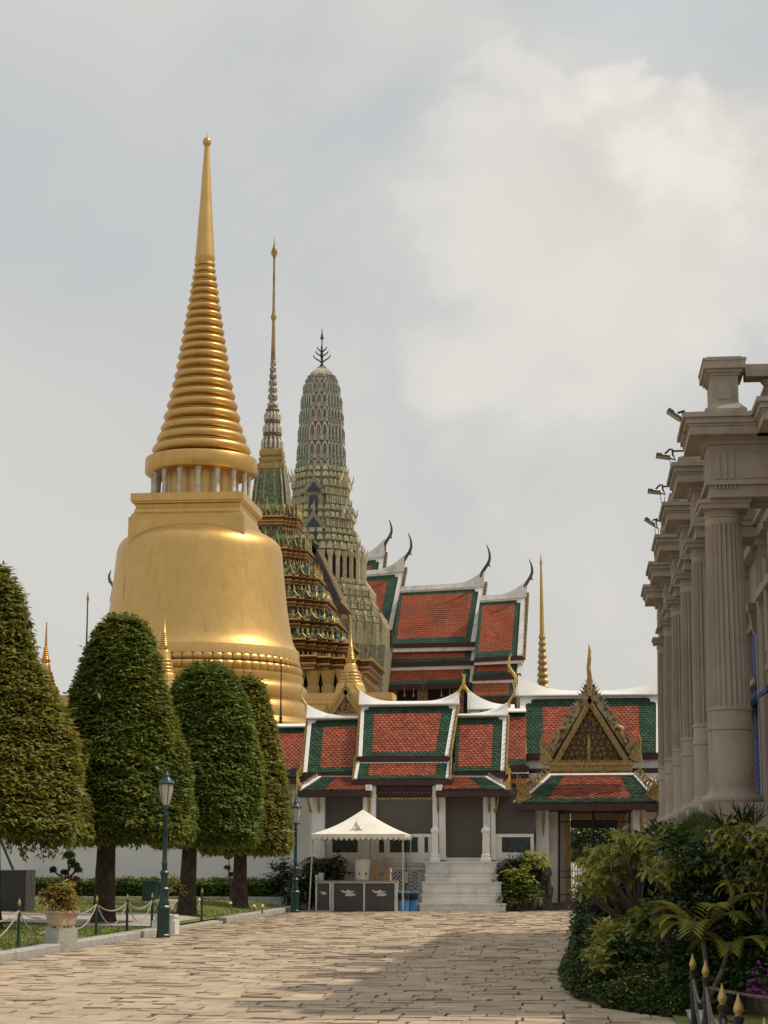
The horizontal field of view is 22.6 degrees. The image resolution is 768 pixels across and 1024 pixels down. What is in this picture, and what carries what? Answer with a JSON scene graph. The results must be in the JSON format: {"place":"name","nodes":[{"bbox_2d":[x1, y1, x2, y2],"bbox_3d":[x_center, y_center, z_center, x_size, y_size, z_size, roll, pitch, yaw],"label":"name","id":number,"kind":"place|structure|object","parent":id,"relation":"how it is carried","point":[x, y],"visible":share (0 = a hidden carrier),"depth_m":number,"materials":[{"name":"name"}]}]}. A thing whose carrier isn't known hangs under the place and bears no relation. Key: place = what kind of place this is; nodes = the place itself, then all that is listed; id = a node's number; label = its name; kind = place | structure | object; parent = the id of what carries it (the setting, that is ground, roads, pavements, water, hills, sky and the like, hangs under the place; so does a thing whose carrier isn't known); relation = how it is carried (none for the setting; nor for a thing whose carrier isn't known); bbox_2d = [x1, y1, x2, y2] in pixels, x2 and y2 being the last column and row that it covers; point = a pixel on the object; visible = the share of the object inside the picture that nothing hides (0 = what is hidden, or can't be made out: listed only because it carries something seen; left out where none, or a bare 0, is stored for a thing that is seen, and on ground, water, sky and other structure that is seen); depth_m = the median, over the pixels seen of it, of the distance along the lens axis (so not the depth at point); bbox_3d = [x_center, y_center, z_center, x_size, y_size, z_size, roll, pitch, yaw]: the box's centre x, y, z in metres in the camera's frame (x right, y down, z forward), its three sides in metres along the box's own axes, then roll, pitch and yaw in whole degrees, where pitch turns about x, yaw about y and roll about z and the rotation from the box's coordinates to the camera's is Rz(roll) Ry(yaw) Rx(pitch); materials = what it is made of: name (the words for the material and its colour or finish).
{"place":"outdoors","nodes":[
{"label":"outdoors","id":0,"kind":"place"},
{"bbox_2d":[2,912,222,930],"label":"path","id":1,"kind":"structure","parent":0,"point":[83,918],"depth_m":47.91,"materials":[{"name":"grey stone"}]},
{"bbox_2d":[0,897,288,950],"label":"lawn","id":2,"kind":"structure","parent":0,"point":[171,912],"depth_m":52.59,"materials":[{"name":"green plant"}]},
{"bbox_2d":[0,841,14,869],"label":"leaning pole","id":3,"kind":"object","parent":2,"relation":"on","point":[8,858],"visible":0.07,"depth_m":55.04,"materials":[{"name":"green metal"}]},
{"bbox_2d":[1,870,35,910],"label":"black cabinet","id":4,"kind":"object","parent":2,"relation":"on","point":[16,885],"visible":0.96,"depth_m":53.31,"materials":[{"name":"plastic"}]},
{"bbox_2d":[16,898,20,946],"bbox_3d":[-6.373,7.164,33.502,0.100,0.840,0.095,-1,-10,6],"label":"barrier post","id":5,"kind":"object","parent":2,"relation":"on","point":[18,925],"visible":0.97,"depth_m":33.48,"materials":[{"name":"green metal"}]},
{"bbox_2d":[0,560,97,928],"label":"topiary tree","id":6,"kind":"object","parent":2,"relation":"on","point":[43,795],"visible":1,"depth_m":41.86,"materials":[{"name":"green plant"}]},
{"bbox_2d":[49,850,82,906],"bbox_3d":[-6.649,7.924,40.095,0.750,1.703,0.301,-1,-10,6],"label":"bonsai tree","id":7,"kind":"object","parent":2,"relation":"on","point":[69,855],"visible":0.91,"depth_m":40.13,"materials":[{"name":"green plant"}]},
{"bbox_2d":[56,875,82,909],"bbox_3d":[-6.393,7.955,38.843,0.596,1.200,0.565,-1,-10,6],"label":"red cordyline","id":8,"kind":"object","parent":2,"relation":"on","point":[69,880],"visible":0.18,"depth_m":38.89,"materials":[{"name":"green plant"}]},
{"bbox_2d":[95,896,98,934],"bbox_3d":[-5.810,8.148,38.807,0.100,0.800,0.095,-1,-10,6],"label":"barrier post","id":9,"kind":"object","parent":2,"relation":"on","point":[96,919],"visible":0.97,"depth_m":38.78,"materials":[{"name":"green metal"}]},
{"bbox_2d":[38,611,201,922],"bbox_3d":[-6.538,6.196,46.942,4.147,7.624,4.269,-1,-10,6],"label":"topiary tree","id":10,"kind":"object","parent":2,"relation":"on","point":[124,719],"visible":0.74,"depth_m":46.08,"materials":[{"name":"green plant"}]},
{"bbox_2d":[124,893,128,931],"bbox_3d":[-5.448,8.496,40.726,0.100,0.800,0.095,-1,-10,6],"label":"barrier post","id":11,"kind":"object","parent":2,"relation":"on","point":[127,908],"visible":1,"depth_m":40.70,"materials":[{"name":"green metal"}]},
{"bbox_2d":[141,880,159,900],"bbox_3d":[-7.348,11.958,60.471,0.469,0.689,0.700,-1,-10,6],"label":"utility cabinet","id":12,"kind":"object","parent":2,"relation":"on","point":[149,887],"visible":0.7,"depth_m":60.19,"materials":[{"name":"green metal"}]},
{"bbox_2d":[151,657,268,914],"bbox_3d":[-4.892,7.411,52.259,3.493,7.010,3.498,-1,-10,6],"label":"topiary tree","id":13,"kind":"object","parent":2,"relation":"on","point":[214,714],"visible":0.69,"depth_m":51.48,"materials":[{"name":"green plant"}]},
{"bbox_2d":[223,855,232,900],"bbox_3d":[-4.908,11.568,61.218,0.485,1.845,0.320,-1,-10,6],"label":"bonsai tree","id":14,"kind":"object","parent":2,"relation":"on","point":[227,867],"visible":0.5,"depth_m":61.19,"materials":[{"name":"green plant"}]},
{"bbox_2d":[199,671,296,907],"bbox_3d":[-4.291,8.442,58.765,3.239,7.202,3.168,-1,-10,6],"label":"topiary tree","id":15,"kind":"object","parent":2,"relation":"on","point":[278,829],"visible":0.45,"depth_m":58.18,"materials":[{"name":"green plant"}]},
{"label":"planting bed","id":16,"kind":"structure","parent":2,"relation":"on","visible":0},
{"bbox_2d":[35,875,284,896],"bbox_3d":[-13.379,12.783,65.534,20.321,0.823,1.402,-1,-10,6],"label":"hedge","id":17,"kind":"object","parent":16,"relation":"on","point":[132,886],"visible":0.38,"depth_m":64.50,"materials":[{"name":"green plant"}]},
{"bbox_2d":[262,857,318,907],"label":"dark shrub","id":18,"kind":"object","parent":16,"relation":"on","point":[280,876],"visible":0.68,"depth_m":63.68,"materials":[{"name":"green plant"}]},
{"bbox_2d":[109,137,306,723],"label":"golden stupa","id":19,"kind":"object","parent":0,"point":[199,555],"visible":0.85,"depth_m":105.01,"materials":[{"name":"gold metal"}]},
{"bbox_2d":[288,332,392,691],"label":"corn cob tower","id":20,"kind":"structure","parent":0,"point":[321,485],"depth_m":166.68,"materials":[{"name":"grey tile"}]},
{"bbox_2d":[0,910,767,1023],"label":"paving","id":21,"kind":"structure","parent":0,"point":[405,967],"depth_m":27.07,"materials":[{"name":"stone"}]},
{"bbox_2d":[44,927,77,951],"bbox_3d":[-5.807,7.687,34.517,0.416,0.412,0.416,-10,-14,43],"label":"stone block","id":22,"kind":"object","parent":21,"relation":"on","point":[65,938],"depth_m":34.38,"materials":[{"name":"white stone"}]},
{"bbox_2d":[43,910,79,927],"bbox_3d":[-5.807,7.329,34.582,0.470,0.316,0.470,-10,-14,43],"label":"flower pot","id":23,"kind":"object","parent":22,"relation":"on","point":[59,919],"visible":0.97,"depth_m":34.46,"materials":[{"name":"ceramic"}]},
{"bbox_2d":[35,881,82,914],"bbox_3d":[-5.880,6.963,34.651,0.860,0.616,0.682,-3,-11,15],"label":"croton","id":24,"kind":"object","parent":23,"relation":"in","point":[62,900],"visible":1,"depth_m":34.53,"materials":[{"name":"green plant"}]},
{"bbox_2d":[53,879,76,898],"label":"yellow shrub","id":25,"kind":"object","parent":23,"relation":"in","point":[65,884],"visible":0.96,"depth_m":34.74,"materials":[{"name":"green plant"}]},
{"bbox_2d":[156,765,174,937],"bbox_3d":[-4.682,7.222,40.980,0.385,3.638,0.371,-1,-10,6],"label":"street lamp","id":26,"kind":"object","parent":21,"relation":"on","point":[163,917],"visible":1,"depth_m":40.81,"materials":[{"name":"green metal"}]},
{"bbox_2d":[152,899,179,934],"bbox_3d":[-4.860,9.026,42.774,0.520,0.770,0.520,-1,-10,6],"label":"stone urn","id":27,"kind":"object","parent":21,"relation":"on","point":[174,925],"visible":0.41,"depth_m":42.59,"materials":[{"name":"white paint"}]},
{"bbox_2d":[160,873,186,895],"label":"dry shrub","id":28,"kind":"object","parent":27,"relation":"on","point":[175,881],"visible":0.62,"depth_m":42.93,"materials":[{"name":"green plant"}]},
{"bbox_2d":[290,798,301,911],"bbox_3d":[-2.815,10.828,60.932,0.388,3.675,0.375,-1,-10,6],"label":"street lamp","id":29,"kind":"object","parent":21,"relation":"on","point":[295,892],"visible":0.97,"depth_m":60.75,"materials":[{"name":"metal"}]},
{"bbox_2d":[315,880,332,911],"bbox_3d":[-1.909,12.319,61.590,0.553,0.976,0.700,-1,-10,6],"label":"counter","id":30,"kind":"object","parent":21,"relation":"on","point":[323,895],"visible":0.98,"depth_m":61.30,"materials":[{"name":"metal"}]},
{"bbox_2d":[298,850,350,908],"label":"leafy shrub","id":31,"kind":"object","parent":21,"relation":"on","point":[337,868],"visible":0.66,"depth_m":63.35,"materials":[{"name":"green plant"}]},
{"bbox_2d":[300,857,348,879],"bbox_3d":[-1.934,12.244,63.300,1.430,1.742,1.559,8,-13,-36],"label":"areca palm","id":32,"kind":"object","parent":21,"relation":"on","point":[322,861],"visible":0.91,"depth_m":63.20,"materials":[{"name":"green plant"}]},
{"bbox_2d":[308,810,411,911],"bbox_3d":[-0.744,11.327,62.469,3.127,3.252,3.024,-1,-10,6],"label":"canopy tent","id":33,"kind":"object","parent":21,"relation":"on","point":[362,825],"visible":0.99,"depth_m":61.40,"materials":[{"name":"beige fabric"}]},
{"bbox_2d":[332,880,398,911],"bbox_3d":[-0.603,12.299,61.481,2.108,0.976,0.700,-1,-10,6],"label":"counter","id":34,"kind":"object","parent":21,"relation":"on","point":[355,895],"visible":1,"depth_m":61.20,"materials":[{"name":"metal"}]},
{"bbox_2d":[355,859,370,880],"bbox_3d":[-0.678,11.483,61.611,0.501,0.670,0.513,-1,-10,6],"label":"white tub","id":35,"kind":"object","parent":34,"relation":"on","point":[362,869],"visible":1,"depth_m":61.42,"materials":[{"name":"plastic"}]},
{"bbox_2d":[372,868,391,880],"bbox_3d":[-0.048,11.620,61.578,0.605,0.389,0.403,-1,-10,6],"label":"cardboard box","id":36,"kind":"object","parent":34,"relation":"on","point":[381,874],"visible":1,"depth_m":61.39,"materials":[{"name":"brown cardboard"}]},
{"bbox_2d":[398,891,409,911],"bbox_3d":[0.636,12.498,61.606,0.381,0.629,0.381,-1,-10,6],"label":"waste bin","id":37,"kind":"object","parent":21,"relation":"on","point":[406,899],"visible":0.93,"depth_m":61.46,"materials":[{"name":"blue plastic"}]},
{"bbox_2d":[404,840,408,890],"bbox_3d":[0.718,11.969,63.466,0.164,2.246,0.690,-1,-10,6],"label":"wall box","id":38,"kind":"object","parent":21,"relation":"on","point":[406,876],"visible":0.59,"depth_m":63.67,"materials":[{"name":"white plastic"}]},
{"bbox_2d":[409,891,418,910],"bbox_3d":[0.951,12.586,62.069,0.336,0.622,0.336,-1,-10,6],"label":"waste bin","id":39,"kind":"object","parent":21,"relation":"on","point":[413,900],"visible":0.9,"depth_m":61.94,"materials":[{"name":"blue plastic"}]},
{"bbox_2d":[296,673,534,911],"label":"stair pavilion","id":40,"kind":"structure","parent":21,"relation":"on","point":[389,763],"depth_m":64.40,"materials":[{"name":"red tile"}]},
{"bbox_2d":[496,860,544,909],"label":"feathery shrub","id":41,"kind":"object","parent":21,"relation":"on","point":[514,877],"visible":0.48,"depth_m":62.65,"materials":[{"name":"green plant"}]},
{"bbox_2d":[496,876,546,911],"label":"flowering shrub","id":42,"kind":"object","parent":21,"relation":"on","point":[529,894],"visible":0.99,"depth_m":61.82,"materials":[{"name":"green plant"}]},
{"bbox_2d":[491,849,552,909],"bbox_3d":[4.472,12.034,62.844,2.265,2.011,1.387,-1,-10,6],"label":"shrub","id":43,"kind":"object","parent":21,"relation":"on","point":[515,862],"visible":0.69,"depth_m":62.71,"materials":[{"name":"green plant"}]},
{"bbox_2d":[501,848,552,907],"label":"light shrub","id":44,"kind":"object","parent":21,"relation":"on","point":[518,873],"visible":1,"depth_m":62.37,"materials":[{"name":"green plant"}]},
{"bbox_2d":[535,894,553,910],"bbox_3d":[5.277,12.842,63.115,0.600,0.553,0.600,-1,-10,6],"label":"lion pedestal","id":45,"kind":"object","parent":21,"relation":"on","point":[548,906],"visible":0.74,"depth_m":62.86,"materials":[{"name":"stone"}]},
{"bbox_2d":[536,866,553,894],"bbox_3d":[5.279,12.136,63.266,0.626,0.949,0.930,-1,-10,6],"label":"stone lion","id":46,"kind":"object","parent":45,"relation":"on","point":[549,888],"visible":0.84,"depth_m":62.99},
{"bbox_2d":[507,644,658,909],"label":"gate pavilion","id":47,"kind":"structure","parent":21,"relation":"on","point":[591,756],"depth_m":64.91,"materials":[{"name":"red tile"}]},
{"bbox_2d":[567,931,753,1016],"bbox_3d":[4.630,8.143,36.768,2.293,0.380,34.671,-1,-10,6],"label":"flower bed","id":48,"kind":"object","parent":21,"relation":"on","point":[712,1000],"visible":0.14,"depth_m":20.50,"materials":[{"name":"green plant"}]},
{"bbox_2d":[563,865,617,954],"bbox_3d":[3.024,5.666,27.052,1.012,1.561,2.567,-1,-10,6],"label":"leaf shrub","id":49,"kind":"object","parent":48,"relation":"on","point":[579,918],"visible":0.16,"depth_m":26.79,"materials":[{"name":"green plant"}]},
{"bbox_2d":[579,914,639,978],"bbox_3d":[2.728,5.323,23.254,0.769,0.885,2.179,-1,-10,6],"label":"variegated shrub","id":50,"kind":"object","parent":48,"relation":"on","point":[599,954],"visible":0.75,"depth_m":22.90,"materials":[{"name":"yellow plant"}]},
{"bbox_2d":[568,825,667,961],"bbox_3d":[2.998,4.926,24.130,1.373,1.956,1.480,-1,-10,6],"label":"plumeria","id":51,"kind":"object","parent":48,"relation":"on","point":[595,875],"visible":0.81,"depth_m":24.16,"materials":[{"name":"green plant"}]},
{"bbox_2d":[595,911,681,967],"bbox_3d":[3.116,5.285,23.115,0.710,0.906,2.248,2,-10,-11],"label":"rose shrub","id":52,"kind":"object","parent":48,"relation":"on","point":[622,916],"visible":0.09,"depth_m":23.75,"materials":[{"name":"green plant"}]},
{"bbox_2d":[556,914,734,1017],"bbox_3d":[4.004,8.140,36.984,1.926,0.496,35.129,-1,-10,4],"label":"ground cover","id":53,"kind":"object","parent":48,"relation":"on","point":[632,981],"visible":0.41,"depth_m":21.32,"materials":[{"name":"green plant"}]},
{"bbox_2d":[620,907,678,974],"bbox_3d":[3.161,4.922,21.471,1.026,0.994,1.017,-1,-10,6],"label":"shrub","id":54,"kind":"object","parent":48,"relation":"on","point":[627,922],"visible":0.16,"depth_m":21.38,"materials":[{"name":"green plant"}]},
{"bbox_2d":[625,888,683,966],"bbox_3d":[3.124,4.893,21.920,0.756,1.249,1.907,-1,-10,6],"label":"lime shrub","id":55,"kind":"object","parent":48,"relation":"on","point":[643,926],"visible":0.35,"depth_m":21.38,"materials":[{"name":"green plant"}]},
{"bbox_2d":[581,859,767,946],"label":"dark hedge shrub","id":56,"kind":"object","parent":48,"relation":"on","point":[682,889],"visible":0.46,"depth_m":20.56,"materials":[{"name":"green plant"}]},
{"bbox_2d":[599,909,767,997],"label":"shrub","id":57,"kind":"object","parent":48,"relation":"on","point":[677,954],"visible":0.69,"depth_m":20.49,"materials":[{"name":"green plant"}]},
{"bbox_2d":[671,809,722,925],"bbox_3d":[3.416,4.249,20.773,0.654,2.069,0.208,-8,-13,39],"label":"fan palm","id":58,"kind":"object","parent":48,"relation":"on","point":[693,821],"visible":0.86,"depth_m":20.90,"materials":[{"name":"green plant"}]},
{"bbox_2d":[629,816,767,936],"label":"white blossom shrub","id":59,"kind":"object","parent":48,"relation":"on","point":[698,853],"visible":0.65,"depth_m":20.61,"materials":[{"name":"green plant"}]},
{"bbox_2d":[635,821,767,969],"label":"plumeria","id":60,"kind":"object","parent":48,"relation":"on","point":[656,873],"visible":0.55,"depth_m":20.79,"materials":[{"name":"green plant"}]},
{"bbox_2d":[647,892,767,998],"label":"arching palm","id":61,"kind":"object","parent":48,"relation":"on","point":[686,919],"visible":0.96,"depth_m":19.98,"materials":[{"name":"green plant"}]},
{"bbox_2d":[683,926,763,1004],"bbox_3d":[3.611,4.782,20.360,0.433,0.896,1.098,10,-14,-42],"label":"plumeria","id":62,"kind":"object","parent":48,"relation":"on","point":[711,983],"visible":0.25,"depth_m":20.36,"materials":[{"name":"green plant"}]},
{"bbox_2d":[707,799,767,999],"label":"spiky plant","id":63,"kind":"object","parent":48,"relation":"on","point":[747,815],"visible":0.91,"depth_m":20.44,"materials":[{"name":"green plant"}]},
{"bbox_2d":[710,928,766,1005],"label":"white flower plant","id":64,"kind":"object","parent":48,"relation":"on","point":[743,999],"visible":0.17,"depth_m":20.17,"materials":[{"name":"green plant"}]},
{"bbox_2d":[714,816,767,1007],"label":"plumeria","id":65,"kind":"object","parent":48,"relation":"on","point":[761,886],"visible":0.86,"depth_m":20.12,"materials":[{"name":"green plant"}]},
{"bbox_2d":[731,951,767,1010],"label":"bougainvillea","id":66,"kind":"object","parent":48,"relation":"on","point":[758,968],"visible":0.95,"depth_m":19.55,"materials":[{"name":"green plant"}]},
{"bbox_2d":[685,1009,718,1023],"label":"kerb","id":67,"kind":"structure","parent":21,"relation":"on","point":[689,1013],"depth_m":19.22,"materials":[{"name":"concrete"}]},
{"bbox_2d":[641,356,767,1003],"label":"palace building","id":68,"kind":"structure","parent":21,"relation":"on","point":[704,592],"depth_m":23.71,"materials":[{"name":"stone"}]},
{"bbox_2d":[644,517,658,533],"bbox_3d":[4.612,0.243,31.867,0.579,0.331,0.130,-1,-10,6],"label":"floodlight","id":69,"kind":"object","parent":68,"relation":"attached to","point":[648,521],"visible":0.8,"depth_m":31.86,"materials":[{"name":"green metal"}]},
{"bbox_2d":[648,484,666,503],"bbox_3d":[4.301,-0.260,29.028,0.624,0.333,0.130,-1,-10,6],"label":"floodlight","id":70,"kind":"object","parent":68,"relation":"attached to","point":[656,491],"visible":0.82,"depth_m":29.02,"materials":[{"name":"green metal"}]},
{"bbox_2d":[656,448,683,465],"bbox_3d":[4.018,-0.708,26.176,0.614,0.333,0.130,-1,-10,6],"label":"floodlight","id":71,"kind":"object","parent":68,"relation":"attached to","point":[662,456],"visible":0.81,"depth_m":26.18,"materials":[{"name":"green metal"}]},
{"bbox_2d":[666,408,685,434],"bbox_3d":[3.736,-1.102,23.314,0.601,0.333,0.130,-1,-10,6],"label":"floodlight","id":72,"kind":"object","parent":68,"relation":"attached to","point":[670,412],"visible":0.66,"depth_m":23.30,"materials":[{"name":"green metal"}]},
{"bbox_2d":[746,603,762,795],"bbox_3d":[5.190,2.807,27.104,0.260,2.827,1.900,-1,-10,6],"label":"window","id":73,"kind":"structure","parent":68,"relation":"in","point":[751,609],"depth_m":27.09,"materials":[{"name":"glass"}]},
{"bbox_2d":[754,572,767,698],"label":"window","id":74,"kind":"structure","parent":68,"relation":"in","point":[758,594],"depth_m":24.92,"materials":[{"name":"stone"}]},
{"bbox_2d":[717,984,727,1023],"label":"barrier post","id":75,"kind":"object","parent":21,"relation":"on","point":[722,1007],"visible":1,"depth_m":12.66,"materials":[{"name":"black metal"}]},
{"bbox_2d":[0,0,767,849],"label":"sky","id":76,"kind":"structure","parent":0,"point":[518,236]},
{"bbox_2d":[211,862,614,924],"bbox_3d":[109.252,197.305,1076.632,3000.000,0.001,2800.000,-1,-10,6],"label":"ground","id":77,"kind":"structure","parent":0,"point":[574,874],"depth_m":163.37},
{"bbox_2d":[40,622,59,693],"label":"stupa","id":78,"kind":"object","parent":77,"relation":"on","point":[45,660],"visible":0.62,"depth_m":102.37,"materials":[{"name":"gold metal"}]},
{"bbox_2d":[86,594,88,643],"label":"flag spire","id":79,"kind":"structure","parent":77,"relation":"on","point":[87,598],"depth_m":114.98,"materials":[{"name":"metal"}]},
{"bbox_2d":[0,896,290,962],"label":"kerb","id":80,"kind":"structure","parent":77,"relation":"on","point":[33,951],"depth_m":39.57,"materials":[{"name":"stone"}]},
{"bbox_2d":[0,724,311,908],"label":"gallery wall","id":81,"kind":"structure","parent":77,"relation":"on","point":[146,860],"depth_m":67.68,"materials":[{"name":"white paint"}]},
{"bbox_2d":[158,604,175,691],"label":"stupa","id":82,"kind":"object","parent":77,"relation":"on","point":[163,650],"visible":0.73,"depth_m":93.53,"materials":[{"name":"gold metal"}]},
{"bbox_2d":[251,236,385,692],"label":"tiered library","id":83,"kind":"structure","parent":77,"relation":"on","point":[319,631],"depth_m":140.54,"materials":[{"name":"green tile"}]},
{"bbox_2d":[335,620,365,692],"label":"stupa","id":84,"kind":"object","parent":77,"relation":"on","point":[351,669],"visible":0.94,"depth_m":96.38,"materials":[{"name":"gold metal"}]},
{"bbox_2d":[366,520,533,833],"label":"temple hall","id":85,"kind":"structure","parent":77,"relation":"on","point":[443,637],"depth_m":168.85,"materials":[{"name":"red tile"}]},
{"bbox_2d":[503,708,536,902],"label":"gallery link","id":86,"kind":"object","parent":77,"relation":"on","point":[516,751],"visible":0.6,"depth_m":67.41,"materials":[{"name":"red tile"}]},
{"bbox_2d":[462,673,514,781],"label":"gallery roof","id":87,"kind":"structure","parent":86,"relation":"attached to","point":[476,704],"depth_m":74.66,"materials":[{"name":"white tile"}]},
{"bbox_2d":[570,815,614,859],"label":"court tree","id":88,"kind":"object","parent":77,"relation":"on","point":[582,841],"visible":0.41,"depth_m":93.41,"materials":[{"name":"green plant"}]},
{"bbox_2d":[571,828,617,845],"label":"court tree","id":89,"kind":"object","parent":77,"relation":"on","point":[607,831],"visible":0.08,"depth_m":94.15,"materials":[{"name":"green plant"}]},
{"bbox_2d":[537,556,548,781],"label":"slim golden spire","id":90,"kind":"structure","parent":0,"point":[542,674],"depth_m":184.75,"materials":[{"name":"gold metal"}]},
{"bbox_2d":[672,1014,767,1023],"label":"grass verge","id":91,"kind":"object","parent":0,"point":[748,1019],"depth_m":19.40,"materials":[{"name":"green plant"}]},
{"bbox_2d":[689,954,697,1023],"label":"barrier post","id":92,"kind":"object","parent":91,"relation":"on","point":[692,970],"visible":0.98,"depth_m":16.83,"materials":[{"name":"black metal"}]},
{"bbox_2d":[692,979,702,1003],"bbox_3d":[2.678,4.077,16.284,0.024,0.186,1.143,-1,-10,4],"label":"rope","id":93,"kind":"object","parent":92,"relation":"attached to","point":[699,1001],"visible":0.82,"depth_m":16.57,"materials":[{"name":"grey fabric"}]},
{"bbox_2d":[692,984,703,1023],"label":"rope","id":94,"kind":"object","parent":92,"relation":"attached to","point":[697,1013],"visible":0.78,"depth_m":16.52,"materials":[{"name":"grey fabric"}]},
{"bbox_2d":[702,960,709,1023],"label":"barrier post","id":95,"kind":"object","parent":91,"relation":"on","point":[705,973],"visible":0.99,"depth_m":15.73,"materials":[{"name":"black metal"}]},
{"bbox_2d":[705,986,716,1023],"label":"rope","id":96,"kind":"object","parent":95,"relation":"attached to","point":[709,1006],"visible":0.85,"depth_m":15.03,"materials":[{"name":"grey fabric"}]},
{"bbox_2d":[709,986,767,999],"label":"rope","id":97,"kind":"object","parent":95,"relation":"attached to","point":[740,993],"visible":0.95,"depth_m":15.62,"materials":[{"name":"grey fabric"}]},
{"bbox_2d":[733,993,743,1023],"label":"barrier post","id":98,"kind":"object","parent":91,"relation":"on","point":[738,1010],"visible":1,"depth_m":11.72,"materials":[{"name":"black metal"}]},
{"label":"inner court","id":99,"kind":"structure","parent":0,"visible":0},
{"bbox_2d":[279,659,282,723],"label":"lightning rod","id":100,"kind":"object","parent":99,"relation":"on","point":[280,719],"visible":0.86,"depth_m":76.68,"materials":[{"name":"black metal"}]},
{"bbox_2d":[323,672,358,715],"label":"gilded pediment","id":101,"kind":"structure","parent":99,"relation":"on","point":[345,703],"depth_m":80.50,"materials":[{"name":"paint"}]},
{"bbox_2d":[305,692,396,714],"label":"terrace","id":102,"kind":"structure","parent":99,"relation":"on","point":[317,701],"depth_m":89.53,"materials":[{"name":"paint"}]},
{"bbox_2d":[571,864,610,891],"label":"court wall","id":103,"kind":"structure","parent":99,"relation":"on","point":[575,870],"depth_m":89.00,"materials":[{"name":"white paint"}]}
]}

